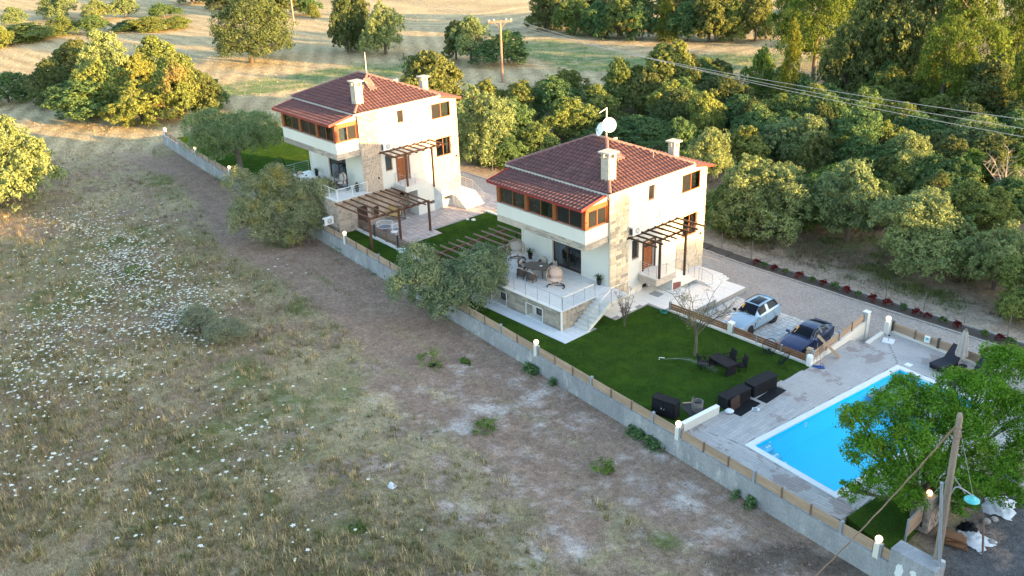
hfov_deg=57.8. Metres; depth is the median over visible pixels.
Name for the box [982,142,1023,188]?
dead tree
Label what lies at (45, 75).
oak tree
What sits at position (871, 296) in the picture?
bedding plant
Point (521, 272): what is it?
wicker armchair
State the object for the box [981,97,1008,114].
wood bush
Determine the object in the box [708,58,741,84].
wood bush
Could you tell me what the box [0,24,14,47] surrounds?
mastic bush
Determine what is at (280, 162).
hanging egg chair
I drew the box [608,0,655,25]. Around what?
hedge tree
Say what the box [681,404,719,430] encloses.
white wall
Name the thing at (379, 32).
olive tree
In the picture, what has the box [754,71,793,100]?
wood bush
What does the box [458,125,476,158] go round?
oak tree
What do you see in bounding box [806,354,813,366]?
white pillar
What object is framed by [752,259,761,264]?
bedding plant
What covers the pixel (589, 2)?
hedge tree
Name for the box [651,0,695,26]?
hedge tree
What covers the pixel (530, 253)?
potted plant
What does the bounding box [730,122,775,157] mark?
wood bush
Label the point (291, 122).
sunroom window
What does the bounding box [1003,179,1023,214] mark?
wood bush
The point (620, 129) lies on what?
evergreen bush
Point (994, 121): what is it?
wood bush
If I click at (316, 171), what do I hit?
potted plant
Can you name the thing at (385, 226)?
white wire chair
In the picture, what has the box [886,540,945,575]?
concrete block
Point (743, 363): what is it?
rattan chair
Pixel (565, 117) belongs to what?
mastic bush
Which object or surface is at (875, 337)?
deck kerb
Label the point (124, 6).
olive tree
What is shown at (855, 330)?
deck side fence
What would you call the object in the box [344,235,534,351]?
boundary fence
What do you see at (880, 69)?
wood bush
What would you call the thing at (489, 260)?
olive tree
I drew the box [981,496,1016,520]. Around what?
tarpaulin
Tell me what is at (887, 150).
wood bush
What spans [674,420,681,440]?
globe lamp
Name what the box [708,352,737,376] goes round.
black garden table
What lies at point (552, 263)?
wicker armchair
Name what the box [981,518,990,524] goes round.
rubble stone
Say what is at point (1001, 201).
mastic bush
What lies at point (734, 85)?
wood bush
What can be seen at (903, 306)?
bedding plant
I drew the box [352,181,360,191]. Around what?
potted plant
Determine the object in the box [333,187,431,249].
patio pergola
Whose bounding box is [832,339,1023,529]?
broadleaf tree
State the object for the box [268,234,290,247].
weed clump
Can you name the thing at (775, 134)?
olive tree
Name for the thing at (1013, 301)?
mastic bush
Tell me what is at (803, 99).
wood bush
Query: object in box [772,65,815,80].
wood bush
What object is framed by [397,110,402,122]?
small window
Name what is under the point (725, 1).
hedge tree
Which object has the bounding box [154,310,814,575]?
rubble
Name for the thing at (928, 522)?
stone gate pillar
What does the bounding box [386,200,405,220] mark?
swing bench
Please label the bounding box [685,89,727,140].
mastic bush
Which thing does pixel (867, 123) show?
evergreen bush
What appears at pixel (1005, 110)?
wood bush
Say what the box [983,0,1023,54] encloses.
pine tree
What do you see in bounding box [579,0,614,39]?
hedge tree
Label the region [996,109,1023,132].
wood bush
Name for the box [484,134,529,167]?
evergreen bush
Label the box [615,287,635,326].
bare shrub
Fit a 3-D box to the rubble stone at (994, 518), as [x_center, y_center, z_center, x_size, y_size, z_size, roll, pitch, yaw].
[23.242,11.110,44.652,0.351,0.187,0.339,-10,26,-18]
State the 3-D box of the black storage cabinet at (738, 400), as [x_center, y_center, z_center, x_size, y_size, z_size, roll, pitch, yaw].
[13.038,6.377,53.234,2.123,0.761,1.647,-22,31,-37]
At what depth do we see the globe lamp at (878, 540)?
41.27 m
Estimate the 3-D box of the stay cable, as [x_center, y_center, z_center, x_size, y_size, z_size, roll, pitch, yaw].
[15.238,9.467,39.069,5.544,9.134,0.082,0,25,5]
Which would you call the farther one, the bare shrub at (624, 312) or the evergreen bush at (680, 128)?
the evergreen bush at (680, 128)
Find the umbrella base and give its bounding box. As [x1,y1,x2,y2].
[882,334,894,344]
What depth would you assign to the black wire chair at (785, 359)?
57.08 m
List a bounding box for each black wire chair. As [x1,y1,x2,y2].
[761,338,776,355]
[777,352,789,368]
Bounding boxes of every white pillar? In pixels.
[727,320,735,334]
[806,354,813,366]
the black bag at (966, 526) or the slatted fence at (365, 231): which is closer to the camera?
the black bag at (966, 526)
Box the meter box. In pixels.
[924,335,930,342]
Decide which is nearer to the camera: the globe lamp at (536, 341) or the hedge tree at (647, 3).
the globe lamp at (536, 341)
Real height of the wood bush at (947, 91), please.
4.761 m
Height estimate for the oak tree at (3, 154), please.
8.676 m
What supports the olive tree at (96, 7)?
on the ground at (374, 314)
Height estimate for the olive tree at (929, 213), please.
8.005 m
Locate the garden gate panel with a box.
[904,504,925,541]
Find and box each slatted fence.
[356,218,398,248]
[396,235,466,278]
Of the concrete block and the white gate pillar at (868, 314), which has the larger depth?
the white gate pillar at (868, 314)
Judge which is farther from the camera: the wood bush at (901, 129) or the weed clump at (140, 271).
the wood bush at (901, 129)
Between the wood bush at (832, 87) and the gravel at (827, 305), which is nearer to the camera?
the gravel at (827, 305)
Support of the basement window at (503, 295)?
in the stone trimmed house at (620, 217)
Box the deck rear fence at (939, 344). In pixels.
[891,320,995,369]
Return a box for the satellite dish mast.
[595,107,616,136]
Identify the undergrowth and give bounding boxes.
[469,138,1023,332]
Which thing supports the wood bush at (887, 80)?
on the ground at (374, 314)
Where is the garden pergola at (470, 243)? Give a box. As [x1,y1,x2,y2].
[432,225,521,261]
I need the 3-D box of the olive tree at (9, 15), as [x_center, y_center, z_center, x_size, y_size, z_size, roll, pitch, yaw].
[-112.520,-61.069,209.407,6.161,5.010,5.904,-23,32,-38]
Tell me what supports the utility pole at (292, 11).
on the ground at (374, 314)
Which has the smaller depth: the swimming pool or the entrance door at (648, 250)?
the swimming pool
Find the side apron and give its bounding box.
[686,281,745,305]
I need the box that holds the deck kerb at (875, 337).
[865,331,884,343]
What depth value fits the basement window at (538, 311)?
64.37 m
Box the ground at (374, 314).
[0,0,1023,575]
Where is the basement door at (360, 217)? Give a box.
[357,206,367,227]
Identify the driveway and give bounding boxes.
[460,171,1023,451]
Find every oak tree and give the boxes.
[0,153,15,193]
[20,56,69,110]
[51,36,85,78]
[170,66,224,112]
[177,0,205,3]
[202,0,232,8]
[207,0,299,62]
[266,0,299,15]
[327,0,362,51]
[344,0,370,52]
[398,49,465,117]
[440,19,467,59]
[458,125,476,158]
[699,74,742,109]
[816,21,872,97]
[840,0,920,86]
[879,9,942,107]
[883,9,930,47]
[907,0,985,29]
[951,58,1020,113]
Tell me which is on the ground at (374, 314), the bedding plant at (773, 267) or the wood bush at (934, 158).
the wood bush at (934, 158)
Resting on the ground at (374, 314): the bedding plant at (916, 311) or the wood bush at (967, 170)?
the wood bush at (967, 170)
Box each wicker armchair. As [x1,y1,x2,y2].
[516,267,526,279]
[517,259,525,269]
[526,270,536,282]
[538,257,547,263]
[549,260,558,266]
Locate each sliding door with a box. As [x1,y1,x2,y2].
[329,158,346,181]
[553,241,580,273]
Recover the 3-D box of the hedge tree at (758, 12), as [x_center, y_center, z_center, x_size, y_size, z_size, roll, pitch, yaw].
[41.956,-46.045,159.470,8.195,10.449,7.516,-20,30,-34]
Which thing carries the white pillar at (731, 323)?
on the ground at (374, 314)
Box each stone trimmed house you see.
[271,71,484,233]
[468,134,729,331]
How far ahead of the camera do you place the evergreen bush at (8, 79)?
136.54 m
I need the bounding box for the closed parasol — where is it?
[953,328,967,368]
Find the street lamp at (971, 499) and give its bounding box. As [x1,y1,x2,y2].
[952,477,979,504]
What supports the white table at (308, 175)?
on the stone trimmed house at (370, 133)
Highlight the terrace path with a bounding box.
[470,293,596,343]
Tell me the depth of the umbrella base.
59.55 m
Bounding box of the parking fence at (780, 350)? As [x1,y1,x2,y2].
[667,301,807,364]
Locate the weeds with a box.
[215,174,757,509]
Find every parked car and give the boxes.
[722,293,780,336]
[777,318,834,358]
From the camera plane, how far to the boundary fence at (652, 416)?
54.41 m
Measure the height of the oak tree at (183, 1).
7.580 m
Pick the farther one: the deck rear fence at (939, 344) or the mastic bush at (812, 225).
the mastic bush at (812, 225)
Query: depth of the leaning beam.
57.37 m
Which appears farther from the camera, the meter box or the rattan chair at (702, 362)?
the meter box
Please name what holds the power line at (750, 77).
attached to the utility pole at (501, 52)
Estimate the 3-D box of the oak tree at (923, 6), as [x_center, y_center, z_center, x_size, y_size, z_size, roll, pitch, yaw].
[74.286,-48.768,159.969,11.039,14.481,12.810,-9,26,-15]
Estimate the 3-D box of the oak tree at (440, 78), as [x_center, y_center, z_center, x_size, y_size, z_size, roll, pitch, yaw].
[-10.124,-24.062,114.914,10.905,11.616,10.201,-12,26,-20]
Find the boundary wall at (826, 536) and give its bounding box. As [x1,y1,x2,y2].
[162,134,888,575]
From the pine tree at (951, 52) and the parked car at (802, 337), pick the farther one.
the pine tree at (951, 52)
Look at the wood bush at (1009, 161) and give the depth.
88.77 m
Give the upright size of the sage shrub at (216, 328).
2.397 m
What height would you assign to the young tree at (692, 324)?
5.401 m
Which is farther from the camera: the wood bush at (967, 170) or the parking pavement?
the wood bush at (967, 170)
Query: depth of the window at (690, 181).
68.41 m
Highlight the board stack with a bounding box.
[936,529,967,551]
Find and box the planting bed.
[703,242,1023,349]
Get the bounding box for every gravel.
[702,255,1022,416]
[943,494,1023,575]
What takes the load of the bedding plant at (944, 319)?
in the planting bed
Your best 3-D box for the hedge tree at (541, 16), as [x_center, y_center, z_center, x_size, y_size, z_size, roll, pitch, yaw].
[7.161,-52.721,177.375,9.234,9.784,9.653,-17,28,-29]
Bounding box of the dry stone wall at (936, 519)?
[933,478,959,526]
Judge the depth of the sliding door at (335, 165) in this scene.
84.05 m
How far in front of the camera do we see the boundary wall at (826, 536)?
51.97 m
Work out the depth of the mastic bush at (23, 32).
185.84 m
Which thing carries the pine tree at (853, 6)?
on the ground at (374, 314)
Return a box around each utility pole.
[290,0,294,26]
[488,18,511,82]
[933,412,962,559]
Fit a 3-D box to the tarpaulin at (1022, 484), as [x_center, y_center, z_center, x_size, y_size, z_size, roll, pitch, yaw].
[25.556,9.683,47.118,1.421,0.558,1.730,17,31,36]
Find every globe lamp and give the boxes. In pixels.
[533,339,538,356]
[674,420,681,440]
[872,535,882,558]
[883,316,891,334]
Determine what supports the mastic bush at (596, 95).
on the ground at (374, 314)
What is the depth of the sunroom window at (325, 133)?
79.03 m
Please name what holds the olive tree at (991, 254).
on the ground at (374, 314)
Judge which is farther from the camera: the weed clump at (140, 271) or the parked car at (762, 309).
the weed clump at (140, 271)
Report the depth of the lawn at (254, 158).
102.83 m
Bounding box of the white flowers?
[0,190,382,397]
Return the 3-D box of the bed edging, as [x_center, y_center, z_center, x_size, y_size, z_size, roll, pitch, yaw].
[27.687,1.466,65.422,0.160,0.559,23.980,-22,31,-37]
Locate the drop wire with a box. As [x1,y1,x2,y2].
[961,435,972,493]
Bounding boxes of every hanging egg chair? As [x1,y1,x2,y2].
[274,157,285,170]
[334,166,349,190]
[507,233,525,260]
[546,259,564,288]
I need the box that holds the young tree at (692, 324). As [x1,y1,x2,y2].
[657,278,746,355]
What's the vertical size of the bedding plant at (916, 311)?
0.665 m
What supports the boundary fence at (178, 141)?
on the boundary wall at (826, 536)
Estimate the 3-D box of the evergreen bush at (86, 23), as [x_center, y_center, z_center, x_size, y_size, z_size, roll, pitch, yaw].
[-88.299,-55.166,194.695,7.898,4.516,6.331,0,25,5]
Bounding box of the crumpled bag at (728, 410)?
[725,408,733,413]
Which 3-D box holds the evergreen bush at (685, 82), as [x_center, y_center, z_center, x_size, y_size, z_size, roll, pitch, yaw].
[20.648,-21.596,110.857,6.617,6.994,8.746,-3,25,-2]
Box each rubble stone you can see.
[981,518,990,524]
[988,539,995,543]
[990,516,998,521]
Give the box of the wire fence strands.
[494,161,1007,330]
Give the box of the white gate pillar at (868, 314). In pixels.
[863,310,871,338]
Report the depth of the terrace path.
63.14 m
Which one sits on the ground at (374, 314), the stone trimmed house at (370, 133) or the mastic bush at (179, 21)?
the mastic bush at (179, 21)
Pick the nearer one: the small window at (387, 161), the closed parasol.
the closed parasol
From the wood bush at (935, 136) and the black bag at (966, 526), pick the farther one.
the wood bush at (935, 136)
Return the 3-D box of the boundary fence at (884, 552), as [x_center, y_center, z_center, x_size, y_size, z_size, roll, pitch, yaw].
[16.592,11.785,41.120,0.170,0.764,0.654,-20,30,-33]
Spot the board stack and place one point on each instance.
(956, 539)
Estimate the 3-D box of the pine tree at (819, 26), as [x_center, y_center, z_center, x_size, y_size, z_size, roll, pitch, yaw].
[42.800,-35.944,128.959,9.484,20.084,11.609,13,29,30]
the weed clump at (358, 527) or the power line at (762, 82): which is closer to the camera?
the weed clump at (358, 527)
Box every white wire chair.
[376,220,392,230]
[391,223,398,234]
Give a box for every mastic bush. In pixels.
[0,22,60,43]
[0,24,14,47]
[42,15,77,35]
[60,55,138,116]
[98,79,177,127]
[120,16,173,32]
[133,35,175,84]
[164,15,192,29]
[516,121,560,154]
[537,96,602,141]
[580,83,629,126]
[600,56,636,110]
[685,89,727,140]
[773,176,830,230]
[850,179,906,229]
[935,173,999,227]
[969,186,1023,234]
[993,254,1023,322]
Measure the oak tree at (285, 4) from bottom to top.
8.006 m
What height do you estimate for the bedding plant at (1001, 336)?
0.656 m
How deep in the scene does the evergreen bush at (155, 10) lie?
212.21 m
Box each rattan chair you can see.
[696,353,708,369]
[723,347,737,360]
[735,354,748,371]
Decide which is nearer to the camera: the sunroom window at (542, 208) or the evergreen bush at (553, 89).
the sunroom window at (542, 208)
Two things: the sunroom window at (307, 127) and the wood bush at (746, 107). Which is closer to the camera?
the sunroom window at (307, 127)
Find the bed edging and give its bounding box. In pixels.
[760,260,1023,344]
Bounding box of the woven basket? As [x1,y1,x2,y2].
[691,396,703,412]
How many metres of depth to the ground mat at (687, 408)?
53.08 m
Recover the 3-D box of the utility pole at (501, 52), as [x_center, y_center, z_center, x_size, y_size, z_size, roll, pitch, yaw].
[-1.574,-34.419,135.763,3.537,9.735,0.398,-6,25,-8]
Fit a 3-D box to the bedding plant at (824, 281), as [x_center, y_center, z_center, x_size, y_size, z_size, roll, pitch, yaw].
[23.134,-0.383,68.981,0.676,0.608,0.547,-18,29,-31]
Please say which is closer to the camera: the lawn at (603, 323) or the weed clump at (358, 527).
the weed clump at (358, 527)
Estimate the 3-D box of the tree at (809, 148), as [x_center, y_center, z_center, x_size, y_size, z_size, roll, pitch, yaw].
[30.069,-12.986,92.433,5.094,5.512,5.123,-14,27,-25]
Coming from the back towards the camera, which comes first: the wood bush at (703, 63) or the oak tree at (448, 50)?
the oak tree at (448, 50)
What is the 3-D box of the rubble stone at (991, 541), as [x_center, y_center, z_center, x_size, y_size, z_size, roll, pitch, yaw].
[22.340,11.814,43.201,0.327,0.176,0.329,1,25,6]
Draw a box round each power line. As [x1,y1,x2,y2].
[395,0,1023,119]
[406,0,1023,128]
[419,0,1022,136]
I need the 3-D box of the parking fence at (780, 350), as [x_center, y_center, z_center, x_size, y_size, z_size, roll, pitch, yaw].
[14.635,3.229,61.145,0.266,1.685,10.950,-22,31,-37]
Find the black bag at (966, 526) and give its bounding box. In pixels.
[955,521,980,532]
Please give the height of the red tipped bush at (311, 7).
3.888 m
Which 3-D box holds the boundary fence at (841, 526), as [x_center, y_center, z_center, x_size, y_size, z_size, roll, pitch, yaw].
[12.668,9.736,45.904,0.170,0.764,11.905,-19,30,-32]
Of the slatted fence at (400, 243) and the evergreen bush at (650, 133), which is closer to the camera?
the slatted fence at (400, 243)
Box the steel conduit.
[938,482,942,565]
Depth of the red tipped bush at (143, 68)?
133.88 m
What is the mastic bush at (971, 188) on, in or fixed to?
on the ground at (374, 314)
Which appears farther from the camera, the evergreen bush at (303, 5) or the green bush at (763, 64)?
the evergreen bush at (303, 5)
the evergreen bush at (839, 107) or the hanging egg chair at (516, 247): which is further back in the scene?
the evergreen bush at (839, 107)
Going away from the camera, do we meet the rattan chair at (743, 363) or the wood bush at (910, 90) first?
the rattan chair at (743, 363)
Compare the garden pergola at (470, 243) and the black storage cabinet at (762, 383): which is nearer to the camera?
the black storage cabinet at (762, 383)
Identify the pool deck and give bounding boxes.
[686,331,1023,523]
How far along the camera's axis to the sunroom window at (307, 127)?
80.96 m
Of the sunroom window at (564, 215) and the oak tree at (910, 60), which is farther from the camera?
the oak tree at (910, 60)
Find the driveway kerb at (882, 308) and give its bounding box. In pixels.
[460,170,1017,350]
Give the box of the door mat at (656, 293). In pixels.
[649,291,662,296]
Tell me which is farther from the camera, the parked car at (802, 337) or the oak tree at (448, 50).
the oak tree at (448, 50)
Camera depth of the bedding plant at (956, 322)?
62.03 m
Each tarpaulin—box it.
[958,529,997,554]
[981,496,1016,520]
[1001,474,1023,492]
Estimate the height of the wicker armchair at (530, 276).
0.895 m
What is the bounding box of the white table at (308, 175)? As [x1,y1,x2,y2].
[297,174,314,181]
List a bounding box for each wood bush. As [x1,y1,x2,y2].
[620,70,663,116]
[644,78,693,114]
[645,87,698,138]
[646,65,691,93]
[690,58,716,87]
[692,73,761,112]
[696,57,730,82]
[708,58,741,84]
[725,111,765,135]
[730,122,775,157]
[731,103,779,152]
[733,97,767,118]
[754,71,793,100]
[758,91,800,119]
[768,135,795,167]
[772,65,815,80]
[773,90,837,118]
[773,110,801,124]
[789,77,817,98]
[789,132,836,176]
[801,99,835,132]
[803,83,829,110]
[819,82,849,98]
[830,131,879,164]
[836,86,884,117]
[854,60,912,100]
[857,140,920,194]
[866,119,897,153]
[868,59,904,107]
[868,85,903,118]
[868,154,905,182]
[879,101,930,134]
[885,152,919,195]
[896,126,907,133]
[899,75,949,110]
[901,150,956,193]
[905,172,952,202]
[918,93,962,127]
[924,131,950,158]
[927,88,950,114]
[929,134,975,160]
[936,100,992,137]
[943,152,981,199]
[966,132,1020,180]
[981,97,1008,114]
[984,51,1015,69]
[989,176,1023,213]
[990,115,1008,129]
[993,96,1023,119]
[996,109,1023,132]
[1000,147,1021,174]
[1001,105,1023,131]
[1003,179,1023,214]
[1011,52,1023,92]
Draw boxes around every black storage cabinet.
[651,392,680,419]
[717,383,760,415]
[744,370,785,402]
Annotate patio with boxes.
[366,184,496,243]
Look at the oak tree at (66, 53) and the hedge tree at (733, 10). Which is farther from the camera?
the hedge tree at (733, 10)
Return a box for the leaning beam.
[817,334,839,358]
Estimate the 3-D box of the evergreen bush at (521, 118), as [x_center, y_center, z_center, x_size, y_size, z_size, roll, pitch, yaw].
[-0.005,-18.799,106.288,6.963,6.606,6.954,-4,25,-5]
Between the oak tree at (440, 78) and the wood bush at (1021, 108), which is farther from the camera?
the oak tree at (440, 78)
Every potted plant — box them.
[313,168,320,175]
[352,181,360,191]
[525,248,534,258]
[593,273,602,284]
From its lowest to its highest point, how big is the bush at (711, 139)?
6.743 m
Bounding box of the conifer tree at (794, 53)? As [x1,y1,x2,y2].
[771,17,803,97]
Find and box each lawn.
[177,124,310,195]
[347,230,405,257]
[385,212,808,425]
[846,498,917,549]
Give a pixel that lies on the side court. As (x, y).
(643, 297)
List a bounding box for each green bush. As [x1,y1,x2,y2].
[740,44,775,101]
[804,162,853,188]
[960,147,1001,184]
[1000,150,1023,178]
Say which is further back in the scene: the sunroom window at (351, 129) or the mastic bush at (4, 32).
the mastic bush at (4, 32)
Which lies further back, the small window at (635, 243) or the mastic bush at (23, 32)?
the mastic bush at (23, 32)
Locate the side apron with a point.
(725, 291)
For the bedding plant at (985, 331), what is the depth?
60.84 m
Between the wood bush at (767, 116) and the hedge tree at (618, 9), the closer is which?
the wood bush at (767, 116)
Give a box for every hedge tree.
[523,0,563,31]
[551,0,591,35]
[559,0,610,19]
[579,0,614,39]
[594,0,634,39]
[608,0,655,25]
[624,1,663,40]
[648,0,680,42]
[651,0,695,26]
[664,1,713,40]
[690,0,728,41]
[712,0,755,14]
[714,0,753,41]
[735,0,774,40]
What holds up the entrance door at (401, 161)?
in the stone trimmed house at (370, 133)
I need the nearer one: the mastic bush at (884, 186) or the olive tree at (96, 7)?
the mastic bush at (884, 186)
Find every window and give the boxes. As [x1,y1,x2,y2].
[284,114,298,130]
[301,119,315,135]
[318,125,333,141]
[338,124,356,142]
[373,206,378,215]
[385,154,391,170]
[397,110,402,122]
[431,101,449,119]
[435,136,450,156]
[500,187,523,209]
[501,292,505,299]
[528,196,551,218]
[536,307,541,315]
[557,205,581,228]
[589,205,606,228]
[632,239,637,258]
[649,184,653,199]
[682,169,700,193]
[682,212,696,237]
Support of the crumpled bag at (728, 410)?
on the pool deck
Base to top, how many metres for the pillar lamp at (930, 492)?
0.300 m
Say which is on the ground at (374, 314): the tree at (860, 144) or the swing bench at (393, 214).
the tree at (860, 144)
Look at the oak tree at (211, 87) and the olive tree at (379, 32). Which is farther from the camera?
the olive tree at (379, 32)
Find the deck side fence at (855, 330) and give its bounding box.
[811,312,865,364]
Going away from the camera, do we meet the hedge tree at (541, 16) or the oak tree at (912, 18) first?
the oak tree at (912, 18)
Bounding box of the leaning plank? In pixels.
[982,519,984,553]
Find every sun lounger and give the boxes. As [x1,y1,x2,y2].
[929,343,959,372]
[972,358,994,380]
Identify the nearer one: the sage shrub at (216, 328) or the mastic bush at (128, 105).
the sage shrub at (216, 328)
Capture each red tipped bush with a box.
[117,52,156,98]
[151,50,210,119]
[306,3,320,18]
[467,77,509,101]
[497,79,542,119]
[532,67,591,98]
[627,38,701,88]
[721,125,772,171]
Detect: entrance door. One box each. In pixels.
[397,157,407,179]
[644,241,652,268]
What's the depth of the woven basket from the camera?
52.66 m
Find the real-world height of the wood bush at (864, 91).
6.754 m
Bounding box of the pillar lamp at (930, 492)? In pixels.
[926,490,932,495]
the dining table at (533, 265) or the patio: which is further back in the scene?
the patio
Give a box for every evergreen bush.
[0,71,32,102]
[40,77,117,120]
[70,14,111,32]
[107,19,142,31]
[146,3,183,17]
[201,78,229,108]
[289,0,323,14]
[467,29,529,64]
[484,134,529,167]
[494,96,537,139]
[528,74,584,124]
[569,122,633,141]
[614,114,668,149]
[656,75,703,110]
[660,116,698,156]
[704,177,755,235]
[708,93,750,132]
[794,90,851,131]
[826,101,902,164]
[889,112,947,136]
[903,158,979,193]
[940,214,989,277]
[993,116,1023,173]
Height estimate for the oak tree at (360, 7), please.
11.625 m
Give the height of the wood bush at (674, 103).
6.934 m
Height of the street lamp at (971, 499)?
1.354 m
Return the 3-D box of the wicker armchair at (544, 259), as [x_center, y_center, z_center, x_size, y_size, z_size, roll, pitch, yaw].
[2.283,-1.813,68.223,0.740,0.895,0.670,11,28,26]
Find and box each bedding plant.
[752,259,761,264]
[771,264,778,269]
[795,271,803,278]
[820,279,826,285]
[830,281,840,288]
[842,285,851,292]
[867,293,877,302]
[882,297,893,305]
[899,303,907,310]
[911,307,922,315]
[923,312,932,317]
[938,316,947,322]
[952,320,961,328]
[979,329,989,337]
[995,333,1006,340]
[1004,336,1016,343]
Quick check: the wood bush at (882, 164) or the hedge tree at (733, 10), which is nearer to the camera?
the wood bush at (882, 164)
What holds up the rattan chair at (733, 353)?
on the lawn at (603, 323)
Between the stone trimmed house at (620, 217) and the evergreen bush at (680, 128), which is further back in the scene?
the evergreen bush at (680, 128)
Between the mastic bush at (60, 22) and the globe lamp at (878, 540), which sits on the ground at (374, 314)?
the mastic bush at (60, 22)
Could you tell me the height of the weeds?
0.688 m
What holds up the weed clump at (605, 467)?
on the ground at (374, 314)
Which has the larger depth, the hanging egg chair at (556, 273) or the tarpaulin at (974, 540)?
the hanging egg chair at (556, 273)
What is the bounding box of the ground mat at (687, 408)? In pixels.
[680,403,704,416]
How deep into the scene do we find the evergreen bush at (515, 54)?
147.39 m
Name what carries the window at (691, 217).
in the stone trimmed house at (620, 217)
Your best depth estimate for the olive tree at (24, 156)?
91.93 m
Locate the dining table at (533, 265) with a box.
[524,261,550,278]
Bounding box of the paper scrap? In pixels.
[387,482,396,488]
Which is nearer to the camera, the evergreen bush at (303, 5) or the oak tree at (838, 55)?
the oak tree at (838, 55)
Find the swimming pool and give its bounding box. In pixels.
[744,365,982,498]
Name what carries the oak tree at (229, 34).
on the ground at (374, 314)
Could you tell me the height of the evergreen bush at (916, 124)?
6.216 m
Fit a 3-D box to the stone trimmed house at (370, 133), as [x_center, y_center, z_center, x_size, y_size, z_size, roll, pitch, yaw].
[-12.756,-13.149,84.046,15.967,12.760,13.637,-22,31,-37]
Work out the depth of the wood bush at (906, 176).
85.03 m
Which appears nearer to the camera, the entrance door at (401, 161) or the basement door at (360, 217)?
the basement door at (360, 217)
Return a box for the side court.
[604,285,715,319]
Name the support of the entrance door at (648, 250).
in the stone trimmed house at (620, 217)
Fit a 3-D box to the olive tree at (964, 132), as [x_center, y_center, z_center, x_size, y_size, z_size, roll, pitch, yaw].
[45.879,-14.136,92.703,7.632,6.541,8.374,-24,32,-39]
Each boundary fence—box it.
[165,131,193,152]
[195,149,227,172]
[229,169,342,239]
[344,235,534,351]
[536,345,675,435]
[679,427,875,551]
[878,542,890,559]
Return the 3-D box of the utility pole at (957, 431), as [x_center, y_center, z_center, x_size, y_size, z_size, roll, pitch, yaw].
[17.982,9.363,38.812,0.892,9.725,0.356,0,25,6]
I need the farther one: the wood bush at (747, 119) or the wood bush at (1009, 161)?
the wood bush at (747, 119)
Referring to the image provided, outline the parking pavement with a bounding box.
[701,296,837,349]
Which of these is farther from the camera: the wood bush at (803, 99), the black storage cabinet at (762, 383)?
the wood bush at (803, 99)
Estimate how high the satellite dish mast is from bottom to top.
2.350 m
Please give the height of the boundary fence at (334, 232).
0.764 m
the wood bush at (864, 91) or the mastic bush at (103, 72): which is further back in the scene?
the mastic bush at (103, 72)
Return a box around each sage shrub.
[176,302,224,332]
[200,315,255,344]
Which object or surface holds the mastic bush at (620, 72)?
on the ground at (374, 314)
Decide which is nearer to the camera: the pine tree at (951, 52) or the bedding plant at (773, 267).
the bedding plant at (773, 267)
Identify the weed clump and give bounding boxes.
[119,263,151,278]
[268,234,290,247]
[346,519,366,533]
[415,345,443,371]
[460,356,470,365]
[471,415,499,434]
[588,457,614,474]
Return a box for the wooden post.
[806,347,813,353]
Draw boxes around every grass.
[0,139,808,575]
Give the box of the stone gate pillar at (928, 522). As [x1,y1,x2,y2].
[917,492,938,533]
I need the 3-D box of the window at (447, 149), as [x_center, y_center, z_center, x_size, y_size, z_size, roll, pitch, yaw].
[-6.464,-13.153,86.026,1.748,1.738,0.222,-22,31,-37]
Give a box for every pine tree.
[764,0,816,54]
[778,0,855,79]
[831,0,874,41]
[908,14,984,113]
[931,0,1016,79]
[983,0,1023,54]
[1002,35,1023,111]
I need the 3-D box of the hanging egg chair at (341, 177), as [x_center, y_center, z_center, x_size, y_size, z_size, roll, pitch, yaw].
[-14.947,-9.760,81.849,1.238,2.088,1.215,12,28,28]
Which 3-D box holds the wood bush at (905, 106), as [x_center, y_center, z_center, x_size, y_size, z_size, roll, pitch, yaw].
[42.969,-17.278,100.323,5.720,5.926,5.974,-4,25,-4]
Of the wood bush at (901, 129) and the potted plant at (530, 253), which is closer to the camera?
the potted plant at (530, 253)
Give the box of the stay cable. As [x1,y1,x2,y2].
[815,426,955,575]
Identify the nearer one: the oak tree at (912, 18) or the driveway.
the driveway
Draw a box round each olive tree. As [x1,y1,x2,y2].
[0,6,30,24]
[0,114,67,213]
[34,0,78,18]
[73,28,131,81]
[78,0,114,17]
[105,0,139,17]
[178,106,283,167]
[220,162,337,246]
[355,0,406,53]
[382,238,512,320]
[448,14,492,63]
[456,83,516,166]
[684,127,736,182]
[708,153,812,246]
[761,117,800,166]
[777,113,844,168]
[801,158,900,241]
[866,186,978,282]
[876,130,943,188]
[932,114,1012,162]
[946,219,1023,290]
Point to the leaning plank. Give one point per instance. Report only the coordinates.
(983, 523)
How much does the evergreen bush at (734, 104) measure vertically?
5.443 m
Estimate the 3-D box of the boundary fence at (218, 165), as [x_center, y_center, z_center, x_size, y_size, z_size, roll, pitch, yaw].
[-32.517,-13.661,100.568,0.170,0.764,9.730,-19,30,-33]
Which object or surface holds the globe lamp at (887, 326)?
on the pool deck

